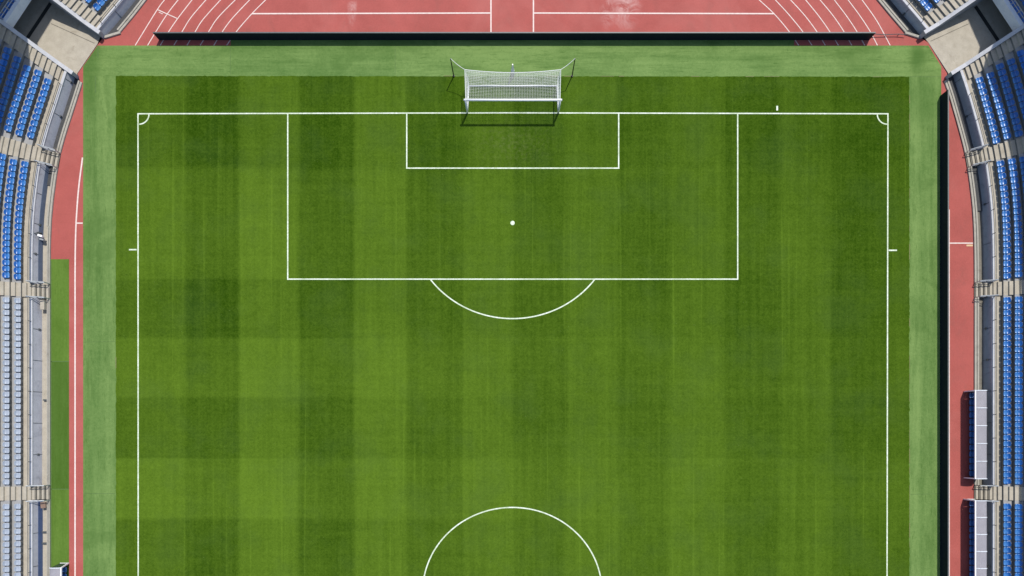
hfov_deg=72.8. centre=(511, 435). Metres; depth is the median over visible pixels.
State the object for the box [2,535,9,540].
pale grey stadium seat
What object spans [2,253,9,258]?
blue stadium seat
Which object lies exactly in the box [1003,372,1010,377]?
blue stadium seat
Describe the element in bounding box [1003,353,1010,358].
blue stadium seat
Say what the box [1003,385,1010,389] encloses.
blue stadium seat
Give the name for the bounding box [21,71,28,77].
blue stadium seat
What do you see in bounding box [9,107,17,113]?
blue stadium seat
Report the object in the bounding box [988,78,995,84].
blue stadium seat
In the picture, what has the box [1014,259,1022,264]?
blue stadium seat
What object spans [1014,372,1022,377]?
blue stadium seat
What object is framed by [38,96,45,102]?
blue stadium seat
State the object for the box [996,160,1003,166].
blue stadium seat
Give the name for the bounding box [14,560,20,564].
pale grey stadium seat
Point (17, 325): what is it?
pale grey stadium seat
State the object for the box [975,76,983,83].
blue stadium seat
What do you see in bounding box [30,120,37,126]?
blue stadium seat
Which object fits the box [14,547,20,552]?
pale grey stadium seat
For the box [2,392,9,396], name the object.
pale grey stadium seat
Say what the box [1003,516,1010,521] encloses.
blue stadium seat
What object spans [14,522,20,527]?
pale grey stadium seat
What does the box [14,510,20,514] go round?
pale grey stadium seat
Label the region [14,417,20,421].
pale grey stadium seat
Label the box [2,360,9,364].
pale grey stadium seat
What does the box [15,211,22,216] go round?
blue stadium seat
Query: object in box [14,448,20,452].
pale grey stadium seat
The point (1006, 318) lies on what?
blue stadium seat
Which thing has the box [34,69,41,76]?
blue stadium seat
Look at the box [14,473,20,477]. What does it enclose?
pale grey stadium seat
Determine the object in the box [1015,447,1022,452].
blue stadium seat
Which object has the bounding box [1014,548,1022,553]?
blue stadium seat
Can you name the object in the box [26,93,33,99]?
blue stadium seat
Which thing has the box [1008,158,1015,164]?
blue stadium seat
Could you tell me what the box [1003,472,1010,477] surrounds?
blue stadium seat
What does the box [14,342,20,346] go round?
pale grey stadium seat
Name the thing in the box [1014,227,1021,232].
blue stadium seat
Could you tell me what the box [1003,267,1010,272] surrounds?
blue stadium seat
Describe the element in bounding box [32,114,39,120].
blue stadium seat
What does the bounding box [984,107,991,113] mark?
blue stadium seat
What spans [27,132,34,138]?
blue stadium seat
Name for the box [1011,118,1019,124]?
blue stadium seat
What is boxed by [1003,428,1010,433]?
blue stadium seat
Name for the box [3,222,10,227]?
blue stadium seat
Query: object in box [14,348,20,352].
pale grey stadium seat
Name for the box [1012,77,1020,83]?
blue stadium seat
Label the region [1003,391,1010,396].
blue stadium seat
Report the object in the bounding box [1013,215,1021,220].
blue stadium seat
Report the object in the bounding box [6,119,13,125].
blue stadium seat
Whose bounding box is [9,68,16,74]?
blue stadium seat
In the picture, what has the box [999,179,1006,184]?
blue stadium seat
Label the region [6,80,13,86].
blue stadium seat
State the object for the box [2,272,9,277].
blue stadium seat
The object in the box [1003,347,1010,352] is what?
blue stadium seat
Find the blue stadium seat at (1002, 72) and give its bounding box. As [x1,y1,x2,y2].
[998,69,1005,75]
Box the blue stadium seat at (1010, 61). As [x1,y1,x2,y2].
[1007,58,1014,65]
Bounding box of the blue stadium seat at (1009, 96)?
[1005,93,1012,100]
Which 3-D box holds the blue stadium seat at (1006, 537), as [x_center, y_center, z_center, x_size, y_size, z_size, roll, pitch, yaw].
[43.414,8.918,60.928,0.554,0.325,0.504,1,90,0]
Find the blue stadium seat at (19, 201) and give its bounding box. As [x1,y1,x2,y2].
[16,198,23,204]
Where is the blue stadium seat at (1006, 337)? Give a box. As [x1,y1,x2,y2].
[1003,335,1010,339]
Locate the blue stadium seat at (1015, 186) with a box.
[1011,183,1018,189]
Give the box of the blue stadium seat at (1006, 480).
[1003,478,1010,483]
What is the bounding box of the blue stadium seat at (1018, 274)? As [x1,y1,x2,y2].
[1014,271,1022,276]
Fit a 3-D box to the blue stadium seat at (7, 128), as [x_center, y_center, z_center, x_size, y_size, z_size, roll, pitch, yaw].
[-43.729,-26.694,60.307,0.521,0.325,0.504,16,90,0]
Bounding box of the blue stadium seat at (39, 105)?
[36,102,43,108]
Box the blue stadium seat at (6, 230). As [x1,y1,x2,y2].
[3,228,9,233]
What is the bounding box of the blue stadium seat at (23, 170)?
[20,167,27,173]
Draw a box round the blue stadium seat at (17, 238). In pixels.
[14,236,21,241]
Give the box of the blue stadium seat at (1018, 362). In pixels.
[1014,359,1022,364]
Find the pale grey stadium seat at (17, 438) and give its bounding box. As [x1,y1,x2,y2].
[14,435,20,440]
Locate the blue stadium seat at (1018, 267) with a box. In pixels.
[1014,265,1022,270]
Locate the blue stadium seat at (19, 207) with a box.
[16,204,22,210]
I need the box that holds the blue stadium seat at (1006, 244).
[1003,242,1010,247]
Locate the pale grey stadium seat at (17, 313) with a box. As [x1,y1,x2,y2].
[14,310,20,315]
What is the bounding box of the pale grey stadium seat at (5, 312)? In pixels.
[2,310,9,314]
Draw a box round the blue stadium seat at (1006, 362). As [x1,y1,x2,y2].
[1003,360,1010,364]
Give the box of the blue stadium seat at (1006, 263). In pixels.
[1003,260,1010,265]
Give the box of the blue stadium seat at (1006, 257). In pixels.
[1003,254,1010,259]
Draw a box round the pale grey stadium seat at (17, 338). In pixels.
[14,335,20,340]
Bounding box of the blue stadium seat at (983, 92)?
[979,88,986,95]
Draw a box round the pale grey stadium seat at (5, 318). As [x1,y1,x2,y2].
[2,316,9,321]
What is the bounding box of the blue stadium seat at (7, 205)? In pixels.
[4,203,11,208]
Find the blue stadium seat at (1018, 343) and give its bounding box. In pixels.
[1014,340,1022,345]
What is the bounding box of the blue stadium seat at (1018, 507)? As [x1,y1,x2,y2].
[1014,504,1022,509]
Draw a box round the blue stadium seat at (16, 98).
[13,95,20,101]
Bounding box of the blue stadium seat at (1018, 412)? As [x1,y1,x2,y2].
[1014,410,1022,414]
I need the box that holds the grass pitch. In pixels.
[115,76,909,575]
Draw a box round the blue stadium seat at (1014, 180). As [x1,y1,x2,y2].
[1010,177,1017,182]
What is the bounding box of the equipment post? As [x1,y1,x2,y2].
[510,64,514,77]
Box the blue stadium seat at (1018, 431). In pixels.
[1014,428,1022,433]
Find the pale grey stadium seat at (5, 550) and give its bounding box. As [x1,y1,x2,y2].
[2,548,9,552]
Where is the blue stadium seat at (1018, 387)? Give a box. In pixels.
[1014,384,1022,389]
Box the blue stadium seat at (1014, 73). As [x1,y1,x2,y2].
[1011,70,1018,77]
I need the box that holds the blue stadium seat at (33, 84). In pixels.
[30,81,37,88]
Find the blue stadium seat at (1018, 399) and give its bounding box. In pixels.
[1015,397,1022,402]
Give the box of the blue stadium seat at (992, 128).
[989,125,996,131]
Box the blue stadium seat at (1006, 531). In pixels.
[1003,529,1010,533]
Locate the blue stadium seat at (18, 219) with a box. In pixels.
[15,217,21,222]
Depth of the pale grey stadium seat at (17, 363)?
60.92 m
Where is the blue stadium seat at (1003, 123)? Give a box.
[1000,120,1007,127]
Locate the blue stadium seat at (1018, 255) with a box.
[1014,252,1022,258]
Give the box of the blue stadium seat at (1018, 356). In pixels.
[1014,353,1022,358]
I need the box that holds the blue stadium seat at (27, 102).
[24,99,31,105]
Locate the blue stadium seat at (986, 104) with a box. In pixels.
[982,101,990,107]
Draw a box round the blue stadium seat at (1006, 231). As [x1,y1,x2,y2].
[1003,229,1010,234]
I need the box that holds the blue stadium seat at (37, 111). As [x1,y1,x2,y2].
[34,108,41,114]
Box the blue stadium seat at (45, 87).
[42,84,49,90]
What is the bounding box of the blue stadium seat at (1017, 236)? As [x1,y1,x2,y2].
[1014,234,1021,239]
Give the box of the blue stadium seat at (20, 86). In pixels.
[17,83,24,89]
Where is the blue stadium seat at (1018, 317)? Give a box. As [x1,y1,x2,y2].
[1015,315,1022,320]
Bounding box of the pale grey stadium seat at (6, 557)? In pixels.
[2,554,9,559]
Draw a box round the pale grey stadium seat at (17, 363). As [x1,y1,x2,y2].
[14,360,20,365]
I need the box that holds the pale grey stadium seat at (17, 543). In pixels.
[14,541,20,546]
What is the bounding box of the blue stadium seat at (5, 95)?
[2,92,9,98]
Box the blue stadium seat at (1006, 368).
[1003,366,1010,371]
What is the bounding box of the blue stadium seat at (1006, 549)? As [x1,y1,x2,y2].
[1003,547,1010,552]
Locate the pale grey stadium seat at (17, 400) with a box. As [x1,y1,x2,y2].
[14,398,20,402]
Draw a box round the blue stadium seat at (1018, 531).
[1015,529,1022,534]
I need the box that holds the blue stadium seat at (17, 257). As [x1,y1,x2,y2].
[14,255,20,260]
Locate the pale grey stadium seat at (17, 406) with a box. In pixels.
[14,404,20,409]
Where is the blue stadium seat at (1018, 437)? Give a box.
[1014,435,1022,439]
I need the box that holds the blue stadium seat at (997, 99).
[993,96,1001,102]
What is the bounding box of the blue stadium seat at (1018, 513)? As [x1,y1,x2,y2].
[1014,510,1022,515]
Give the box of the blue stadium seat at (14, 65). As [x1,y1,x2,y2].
[11,62,18,68]
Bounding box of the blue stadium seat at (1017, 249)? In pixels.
[1014,246,1021,251]
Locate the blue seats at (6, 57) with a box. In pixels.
[0,0,1023,123]
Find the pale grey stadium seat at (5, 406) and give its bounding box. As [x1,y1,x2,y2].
[2,404,9,408]
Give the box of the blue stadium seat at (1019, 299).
[1015,296,1022,301]
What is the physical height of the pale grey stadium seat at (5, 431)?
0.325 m
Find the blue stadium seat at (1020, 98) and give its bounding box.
[1018,95,1023,101]
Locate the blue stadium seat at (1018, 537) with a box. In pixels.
[1015,535,1022,540]
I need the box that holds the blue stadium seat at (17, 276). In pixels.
[14,274,20,279]
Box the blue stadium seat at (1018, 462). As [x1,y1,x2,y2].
[1014,460,1022,465]
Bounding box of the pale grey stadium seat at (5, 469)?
[2,467,9,471]
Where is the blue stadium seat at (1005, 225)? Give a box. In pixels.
[1002,223,1009,228]
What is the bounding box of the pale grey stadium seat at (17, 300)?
[14,298,20,302]
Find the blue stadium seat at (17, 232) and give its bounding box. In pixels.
[14,230,21,235]
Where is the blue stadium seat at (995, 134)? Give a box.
[991,131,998,137]
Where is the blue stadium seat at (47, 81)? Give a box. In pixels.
[44,78,51,84]
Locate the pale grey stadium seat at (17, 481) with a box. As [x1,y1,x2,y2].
[14,479,20,484]
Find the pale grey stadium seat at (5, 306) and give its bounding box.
[2,304,9,308]
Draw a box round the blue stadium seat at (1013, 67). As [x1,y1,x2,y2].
[1009,64,1016,71]
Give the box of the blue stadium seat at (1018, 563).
[1015,560,1022,565]
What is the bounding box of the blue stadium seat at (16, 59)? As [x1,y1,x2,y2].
[13,56,20,62]
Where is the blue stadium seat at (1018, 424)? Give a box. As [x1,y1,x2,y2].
[1014,422,1022,427]
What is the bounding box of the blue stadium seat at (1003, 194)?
[1000,191,1007,197]
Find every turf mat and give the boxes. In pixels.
[51,259,68,360]
[52,362,68,488]
[52,489,68,575]
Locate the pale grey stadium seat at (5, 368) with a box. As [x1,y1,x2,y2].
[2,366,9,371]
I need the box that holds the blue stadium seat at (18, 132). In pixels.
[15,129,22,135]
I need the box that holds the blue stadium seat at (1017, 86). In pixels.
[1014,83,1022,89]
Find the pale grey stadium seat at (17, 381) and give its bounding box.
[14,379,20,384]
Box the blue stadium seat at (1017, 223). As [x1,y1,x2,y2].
[1014,221,1021,226]
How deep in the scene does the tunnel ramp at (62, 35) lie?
62.00 m
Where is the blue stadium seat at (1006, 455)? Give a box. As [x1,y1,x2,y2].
[1003,453,1010,458]
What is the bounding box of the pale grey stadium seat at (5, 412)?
[2,410,9,415]
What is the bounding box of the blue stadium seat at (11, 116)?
[8,113,15,119]
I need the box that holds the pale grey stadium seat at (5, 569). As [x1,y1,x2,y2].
[2,567,9,571]
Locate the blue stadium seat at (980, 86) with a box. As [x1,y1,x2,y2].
[977,82,984,89]
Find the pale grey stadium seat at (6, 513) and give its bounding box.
[2,510,9,515]
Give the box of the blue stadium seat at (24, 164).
[21,161,28,167]
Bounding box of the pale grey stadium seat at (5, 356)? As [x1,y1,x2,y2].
[2,354,9,358]
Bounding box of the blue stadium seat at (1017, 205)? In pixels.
[1013,202,1020,207]
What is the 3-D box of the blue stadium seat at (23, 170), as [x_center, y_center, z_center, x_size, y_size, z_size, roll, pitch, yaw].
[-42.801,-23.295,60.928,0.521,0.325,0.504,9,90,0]
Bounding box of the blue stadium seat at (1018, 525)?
[1014,523,1022,528]
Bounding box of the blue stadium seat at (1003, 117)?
[998,114,1006,120]
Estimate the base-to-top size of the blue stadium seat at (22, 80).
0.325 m
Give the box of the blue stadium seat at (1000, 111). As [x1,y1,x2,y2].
[997,108,1004,114]
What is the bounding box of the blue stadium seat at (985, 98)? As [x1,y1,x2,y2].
[981,95,988,101]
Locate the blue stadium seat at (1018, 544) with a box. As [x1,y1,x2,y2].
[1015,542,1022,546]
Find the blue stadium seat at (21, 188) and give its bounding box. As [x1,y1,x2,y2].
[18,186,24,191]
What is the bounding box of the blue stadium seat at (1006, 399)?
[1003,397,1010,402]
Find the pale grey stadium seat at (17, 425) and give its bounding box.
[14,423,20,427]
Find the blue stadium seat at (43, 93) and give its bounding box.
[40,90,47,96]
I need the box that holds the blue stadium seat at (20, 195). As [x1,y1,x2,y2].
[17,192,24,197]
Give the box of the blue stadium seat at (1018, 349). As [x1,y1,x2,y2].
[1014,347,1022,352]
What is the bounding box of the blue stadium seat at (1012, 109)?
[1008,106,1016,112]
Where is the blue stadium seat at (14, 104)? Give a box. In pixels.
[11,101,18,107]
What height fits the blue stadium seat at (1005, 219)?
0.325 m
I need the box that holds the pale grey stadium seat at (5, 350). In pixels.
[2,347,9,352]
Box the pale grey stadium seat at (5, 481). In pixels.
[2,479,9,484]
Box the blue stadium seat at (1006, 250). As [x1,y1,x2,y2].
[1003,248,1010,253]
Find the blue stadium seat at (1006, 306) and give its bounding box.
[1003,303,1010,308]
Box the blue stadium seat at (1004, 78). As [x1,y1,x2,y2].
[999,75,1007,81]
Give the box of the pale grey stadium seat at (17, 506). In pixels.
[14,504,20,508]
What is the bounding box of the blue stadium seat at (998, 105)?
[995,102,1002,108]
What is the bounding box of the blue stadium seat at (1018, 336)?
[1015,334,1022,339]
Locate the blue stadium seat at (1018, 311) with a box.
[1015,309,1022,314]
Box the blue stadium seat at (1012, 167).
[1008,164,1016,170]
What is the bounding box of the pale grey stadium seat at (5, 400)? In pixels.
[2,398,9,402]
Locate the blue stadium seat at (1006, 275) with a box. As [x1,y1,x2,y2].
[1003,273,1010,278]
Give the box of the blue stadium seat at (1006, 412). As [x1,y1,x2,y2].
[1003,410,1010,414]
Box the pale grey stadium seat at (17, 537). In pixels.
[14,535,20,539]
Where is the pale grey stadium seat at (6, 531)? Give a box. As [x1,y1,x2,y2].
[2,529,9,534]
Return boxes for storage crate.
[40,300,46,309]
[40,502,46,507]
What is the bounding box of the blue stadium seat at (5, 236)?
[2,234,9,239]
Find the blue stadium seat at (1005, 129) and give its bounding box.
[1001,127,1009,132]
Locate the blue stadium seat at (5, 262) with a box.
[2,259,9,264]
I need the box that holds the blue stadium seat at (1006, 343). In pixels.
[1003,341,1010,346]
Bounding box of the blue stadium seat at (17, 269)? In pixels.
[14,267,20,272]
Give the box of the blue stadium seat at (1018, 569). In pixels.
[1014,567,1022,572]
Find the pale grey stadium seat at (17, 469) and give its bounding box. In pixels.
[14,467,20,471]
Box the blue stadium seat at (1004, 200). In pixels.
[1001,198,1008,203]
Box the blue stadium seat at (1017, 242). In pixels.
[1014,240,1021,245]
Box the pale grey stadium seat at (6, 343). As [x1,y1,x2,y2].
[2,341,9,346]
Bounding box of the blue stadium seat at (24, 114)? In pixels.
[21,111,28,117]
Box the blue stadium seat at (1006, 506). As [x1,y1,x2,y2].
[1003,504,1010,508]
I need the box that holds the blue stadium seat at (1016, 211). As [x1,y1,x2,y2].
[1013,208,1020,214]
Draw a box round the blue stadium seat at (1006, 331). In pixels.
[1003,328,1010,333]
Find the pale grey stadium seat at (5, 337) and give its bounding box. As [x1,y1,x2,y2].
[2,335,9,339]
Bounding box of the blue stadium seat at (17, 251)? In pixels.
[14,249,20,254]
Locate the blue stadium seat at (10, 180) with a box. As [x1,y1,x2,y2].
[7,178,14,183]
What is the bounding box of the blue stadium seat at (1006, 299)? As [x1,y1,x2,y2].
[1003,297,1010,302]
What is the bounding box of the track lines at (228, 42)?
[74,0,972,575]
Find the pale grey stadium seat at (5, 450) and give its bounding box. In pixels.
[2,448,9,452]
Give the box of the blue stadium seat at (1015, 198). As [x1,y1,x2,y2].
[1012,196,1019,201]
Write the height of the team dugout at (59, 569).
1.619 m
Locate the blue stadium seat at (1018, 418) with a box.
[1015,416,1022,421]
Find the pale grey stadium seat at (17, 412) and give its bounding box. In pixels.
[14,410,20,415]
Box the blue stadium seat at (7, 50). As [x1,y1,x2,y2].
[3,47,11,53]
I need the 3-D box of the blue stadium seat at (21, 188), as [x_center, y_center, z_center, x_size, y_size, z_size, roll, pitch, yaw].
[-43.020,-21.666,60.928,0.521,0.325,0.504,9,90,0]
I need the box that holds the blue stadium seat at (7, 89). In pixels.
[4,86,11,92]
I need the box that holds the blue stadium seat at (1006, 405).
[1003,403,1010,408]
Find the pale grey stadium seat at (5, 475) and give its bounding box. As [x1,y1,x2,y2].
[2,473,9,478]
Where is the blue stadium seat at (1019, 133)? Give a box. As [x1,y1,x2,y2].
[1014,130,1022,136]
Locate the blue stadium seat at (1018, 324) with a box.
[1015,322,1022,326]
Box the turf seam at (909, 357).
[115,75,909,546]
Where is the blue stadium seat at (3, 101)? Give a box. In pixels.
[0,98,7,104]
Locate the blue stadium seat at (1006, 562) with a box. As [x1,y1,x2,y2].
[1003,560,1010,565]
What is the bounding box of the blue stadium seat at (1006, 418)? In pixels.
[1003,416,1010,421]
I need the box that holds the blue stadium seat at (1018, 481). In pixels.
[1014,479,1022,483]
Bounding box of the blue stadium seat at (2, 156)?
[0,153,5,159]
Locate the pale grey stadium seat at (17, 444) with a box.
[14,442,20,446]
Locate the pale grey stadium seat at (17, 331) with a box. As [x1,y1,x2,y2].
[14,329,20,334]
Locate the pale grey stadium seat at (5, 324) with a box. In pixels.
[2,322,9,327]
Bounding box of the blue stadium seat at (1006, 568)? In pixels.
[1003,566,1010,571]
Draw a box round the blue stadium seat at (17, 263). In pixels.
[14,261,20,266]
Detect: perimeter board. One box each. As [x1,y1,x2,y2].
[153,32,875,39]
[940,90,948,575]
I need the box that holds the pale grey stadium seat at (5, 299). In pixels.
[2,297,9,302]
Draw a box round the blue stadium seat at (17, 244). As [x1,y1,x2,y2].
[14,242,20,247]
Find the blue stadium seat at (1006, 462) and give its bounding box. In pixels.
[1003,460,1010,464]
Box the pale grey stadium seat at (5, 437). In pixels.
[2,435,9,440]
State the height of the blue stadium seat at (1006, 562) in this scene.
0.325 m
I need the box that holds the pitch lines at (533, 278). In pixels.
[129,106,896,575]
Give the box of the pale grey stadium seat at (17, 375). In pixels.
[14,373,20,377]
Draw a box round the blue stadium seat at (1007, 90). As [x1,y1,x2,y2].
[1003,87,1010,94]
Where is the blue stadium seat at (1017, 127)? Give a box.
[1013,124,1020,130]
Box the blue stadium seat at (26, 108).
[22,105,30,111]
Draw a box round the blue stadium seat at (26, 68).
[23,65,30,71]
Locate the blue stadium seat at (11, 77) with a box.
[7,74,15,80]
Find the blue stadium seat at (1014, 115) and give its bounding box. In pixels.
[1010,112,1017,118]
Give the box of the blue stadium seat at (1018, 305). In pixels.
[1015,303,1022,308]
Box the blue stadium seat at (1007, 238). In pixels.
[1003,235,1010,240]
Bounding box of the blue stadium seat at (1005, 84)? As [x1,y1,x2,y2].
[1001,81,1009,87]
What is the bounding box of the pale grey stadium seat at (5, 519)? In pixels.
[2,517,9,521]
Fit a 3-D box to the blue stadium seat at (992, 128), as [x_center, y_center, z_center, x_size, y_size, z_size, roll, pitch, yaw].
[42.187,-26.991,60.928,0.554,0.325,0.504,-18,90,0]
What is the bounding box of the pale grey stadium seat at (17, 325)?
[14,323,20,327]
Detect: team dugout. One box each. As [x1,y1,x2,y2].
[49,563,68,575]
[963,499,986,575]
[964,390,986,478]
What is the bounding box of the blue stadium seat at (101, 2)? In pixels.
[97,0,104,5]
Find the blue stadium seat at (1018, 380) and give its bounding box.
[1015,378,1022,383]
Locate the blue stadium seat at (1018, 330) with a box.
[1015,328,1022,333]
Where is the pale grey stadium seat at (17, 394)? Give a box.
[14,392,20,396]
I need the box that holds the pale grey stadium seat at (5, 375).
[2,373,9,377]
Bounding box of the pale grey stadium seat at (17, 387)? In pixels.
[14,385,20,390]
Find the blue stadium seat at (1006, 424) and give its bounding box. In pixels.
[1003,422,1010,427]
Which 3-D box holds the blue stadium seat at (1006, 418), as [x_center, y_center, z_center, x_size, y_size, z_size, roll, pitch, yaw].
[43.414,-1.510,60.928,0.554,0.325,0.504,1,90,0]
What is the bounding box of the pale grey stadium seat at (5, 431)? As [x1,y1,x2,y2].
[2,429,9,434]
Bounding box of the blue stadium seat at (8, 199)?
[5,196,11,202]
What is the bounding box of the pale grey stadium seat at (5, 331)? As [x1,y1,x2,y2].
[2,329,9,333]
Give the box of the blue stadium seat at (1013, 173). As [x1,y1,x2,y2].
[1009,171,1017,176]
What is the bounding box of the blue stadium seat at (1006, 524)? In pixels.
[1003,522,1010,527]
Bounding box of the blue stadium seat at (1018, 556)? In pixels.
[1014,554,1022,559]
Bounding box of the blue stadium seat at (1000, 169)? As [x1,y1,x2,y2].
[997,167,1004,172]
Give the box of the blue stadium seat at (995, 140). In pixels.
[992,137,999,143]
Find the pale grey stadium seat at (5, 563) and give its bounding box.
[2,561,9,565]
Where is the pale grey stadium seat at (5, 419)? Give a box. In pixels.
[2,417,9,421]
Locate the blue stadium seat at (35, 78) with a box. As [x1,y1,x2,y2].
[32,75,39,82]
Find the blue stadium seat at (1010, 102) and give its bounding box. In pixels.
[1006,99,1014,106]
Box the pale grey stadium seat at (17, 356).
[14,354,20,359]
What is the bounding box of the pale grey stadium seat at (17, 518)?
[14,516,20,521]
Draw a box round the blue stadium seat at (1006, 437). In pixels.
[1003,435,1010,439]
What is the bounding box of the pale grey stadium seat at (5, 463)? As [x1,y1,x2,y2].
[2,461,9,465]
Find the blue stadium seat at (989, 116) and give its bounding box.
[986,113,993,119]
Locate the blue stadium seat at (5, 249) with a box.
[2,247,9,252]
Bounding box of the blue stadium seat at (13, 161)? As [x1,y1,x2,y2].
[10,159,16,164]
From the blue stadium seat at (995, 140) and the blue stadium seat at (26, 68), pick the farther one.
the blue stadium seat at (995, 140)
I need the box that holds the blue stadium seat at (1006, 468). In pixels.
[1003,466,1010,471]
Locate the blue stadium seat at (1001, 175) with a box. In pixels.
[998,173,1005,178]
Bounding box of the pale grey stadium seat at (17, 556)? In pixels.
[14,554,20,558]
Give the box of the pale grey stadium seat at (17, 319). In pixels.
[14,317,20,321]
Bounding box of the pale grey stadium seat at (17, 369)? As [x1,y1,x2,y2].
[14,367,20,371]
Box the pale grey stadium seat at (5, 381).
[2,379,9,383]
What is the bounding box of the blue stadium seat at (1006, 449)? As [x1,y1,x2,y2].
[1003,447,1010,452]
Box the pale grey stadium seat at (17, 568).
[14,566,20,571]
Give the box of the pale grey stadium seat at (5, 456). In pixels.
[2,454,9,459]
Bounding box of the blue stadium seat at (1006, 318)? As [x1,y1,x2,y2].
[1003,316,1010,321]
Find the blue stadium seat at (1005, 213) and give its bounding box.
[1002,211,1009,215]
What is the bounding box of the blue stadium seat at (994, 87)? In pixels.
[990,84,997,90]
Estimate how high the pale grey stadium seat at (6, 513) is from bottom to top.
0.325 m
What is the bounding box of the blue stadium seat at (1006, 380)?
[1003,378,1010,383]
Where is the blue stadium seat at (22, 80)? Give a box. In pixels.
[19,77,26,83]
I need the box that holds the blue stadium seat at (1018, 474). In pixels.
[1015,472,1022,477]
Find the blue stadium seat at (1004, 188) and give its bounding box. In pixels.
[1000,185,1007,191]
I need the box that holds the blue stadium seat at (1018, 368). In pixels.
[1014,365,1022,370]
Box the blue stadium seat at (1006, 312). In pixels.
[1003,310,1010,314]
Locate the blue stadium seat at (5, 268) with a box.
[2,266,9,271]
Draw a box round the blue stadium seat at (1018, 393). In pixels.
[1014,391,1022,395]
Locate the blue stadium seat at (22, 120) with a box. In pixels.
[19,117,26,123]
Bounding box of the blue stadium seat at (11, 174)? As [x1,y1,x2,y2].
[8,171,14,177]
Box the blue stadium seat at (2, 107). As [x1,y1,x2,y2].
[0,104,5,110]
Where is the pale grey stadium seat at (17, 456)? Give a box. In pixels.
[14,454,20,459]
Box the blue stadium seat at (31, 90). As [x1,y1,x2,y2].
[28,87,35,94]
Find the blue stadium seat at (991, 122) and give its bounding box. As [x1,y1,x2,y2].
[987,119,995,125]
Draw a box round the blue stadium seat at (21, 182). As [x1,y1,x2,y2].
[18,180,25,185]
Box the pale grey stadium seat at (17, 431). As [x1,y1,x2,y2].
[14,429,20,434]
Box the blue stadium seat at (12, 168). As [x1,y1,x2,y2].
[9,165,15,171]
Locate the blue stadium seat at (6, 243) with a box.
[2,241,9,246]
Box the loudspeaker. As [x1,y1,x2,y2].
[34,232,44,240]
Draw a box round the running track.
[51,0,973,575]
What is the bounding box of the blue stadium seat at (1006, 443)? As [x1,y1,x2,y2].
[1003,441,1010,446]
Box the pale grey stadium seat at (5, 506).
[2,504,9,508]
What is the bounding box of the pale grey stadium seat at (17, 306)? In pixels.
[14,304,20,309]
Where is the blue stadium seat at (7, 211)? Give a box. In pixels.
[4,209,10,214]
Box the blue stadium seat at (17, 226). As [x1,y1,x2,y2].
[14,223,21,228]
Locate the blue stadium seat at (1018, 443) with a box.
[1015,441,1022,446]
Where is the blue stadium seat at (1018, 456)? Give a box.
[1014,453,1022,458]
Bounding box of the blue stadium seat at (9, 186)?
[6,184,13,189]
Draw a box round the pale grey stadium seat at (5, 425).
[2,423,9,427]
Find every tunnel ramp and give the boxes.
[0,0,104,80]
[919,0,1023,79]
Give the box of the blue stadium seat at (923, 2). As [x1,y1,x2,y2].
[920,0,927,5]
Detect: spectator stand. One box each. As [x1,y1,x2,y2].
[0,23,82,575]
[60,0,146,38]
[877,0,968,38]
[944,29,1023,575]
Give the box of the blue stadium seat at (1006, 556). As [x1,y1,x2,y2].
[1003,554,1010,558]
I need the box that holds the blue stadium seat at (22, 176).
[19,173,26,179]
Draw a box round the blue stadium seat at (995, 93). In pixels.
[991,90,999,96]
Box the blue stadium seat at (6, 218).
[3,215,10,220]
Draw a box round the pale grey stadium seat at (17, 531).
[14,529,20,533]
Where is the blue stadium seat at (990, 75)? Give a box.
[986,72,993,78]
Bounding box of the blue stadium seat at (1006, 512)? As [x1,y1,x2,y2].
[1003,510,1010,515]
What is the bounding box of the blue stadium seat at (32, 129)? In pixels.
[29,126,35,132]
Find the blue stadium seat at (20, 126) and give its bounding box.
[17,123,24,129]
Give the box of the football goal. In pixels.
[451,59,571,113]
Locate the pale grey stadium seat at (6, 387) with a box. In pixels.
[2,385,9,390]
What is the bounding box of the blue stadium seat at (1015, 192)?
[1012,190,1019,195]
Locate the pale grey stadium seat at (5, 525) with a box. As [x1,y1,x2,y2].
[2,523,9,527]
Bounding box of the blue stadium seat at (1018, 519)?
[1014,516,1022,521]
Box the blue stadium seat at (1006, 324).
[1003,322,1010,327]
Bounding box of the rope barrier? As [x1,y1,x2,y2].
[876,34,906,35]
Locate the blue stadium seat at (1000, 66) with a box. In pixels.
[996,63,1003,70]
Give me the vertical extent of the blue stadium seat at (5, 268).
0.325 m
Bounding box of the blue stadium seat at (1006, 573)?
[1003,572,1010,575]
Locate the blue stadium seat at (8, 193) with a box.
[5,190,12,195]
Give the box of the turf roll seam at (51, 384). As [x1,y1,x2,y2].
[51,46,939,566]
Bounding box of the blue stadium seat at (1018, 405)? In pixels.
[1014,403,1022,408]
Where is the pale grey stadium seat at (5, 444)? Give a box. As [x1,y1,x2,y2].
[2,442,9,446]
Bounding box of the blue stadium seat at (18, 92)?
[15,88,22,95]
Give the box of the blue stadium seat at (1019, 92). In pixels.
[1016,89,1023,95]
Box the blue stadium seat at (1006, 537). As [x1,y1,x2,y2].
[1003,535,1010,540]
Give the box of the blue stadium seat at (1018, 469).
[1014,466,1022,471]
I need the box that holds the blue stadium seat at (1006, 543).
[1003,541,1010,546]
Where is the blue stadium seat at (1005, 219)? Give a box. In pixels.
[1002,217,1009,222]
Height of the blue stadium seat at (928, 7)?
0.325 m
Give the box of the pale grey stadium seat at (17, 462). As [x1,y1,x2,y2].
[14,460,20,465]
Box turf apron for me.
[83,40,940,575]
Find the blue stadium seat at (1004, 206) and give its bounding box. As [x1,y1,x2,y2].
[1001,204,1008,209]
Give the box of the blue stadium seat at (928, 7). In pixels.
[924,3,931,10]
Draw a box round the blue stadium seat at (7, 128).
[4,125,11,131]
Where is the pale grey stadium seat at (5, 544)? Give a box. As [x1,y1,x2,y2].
[2,542,9,546]
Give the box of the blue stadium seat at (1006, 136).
[1003,133,1010,139]
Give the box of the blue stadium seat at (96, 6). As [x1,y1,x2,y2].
[93,3,100,10]

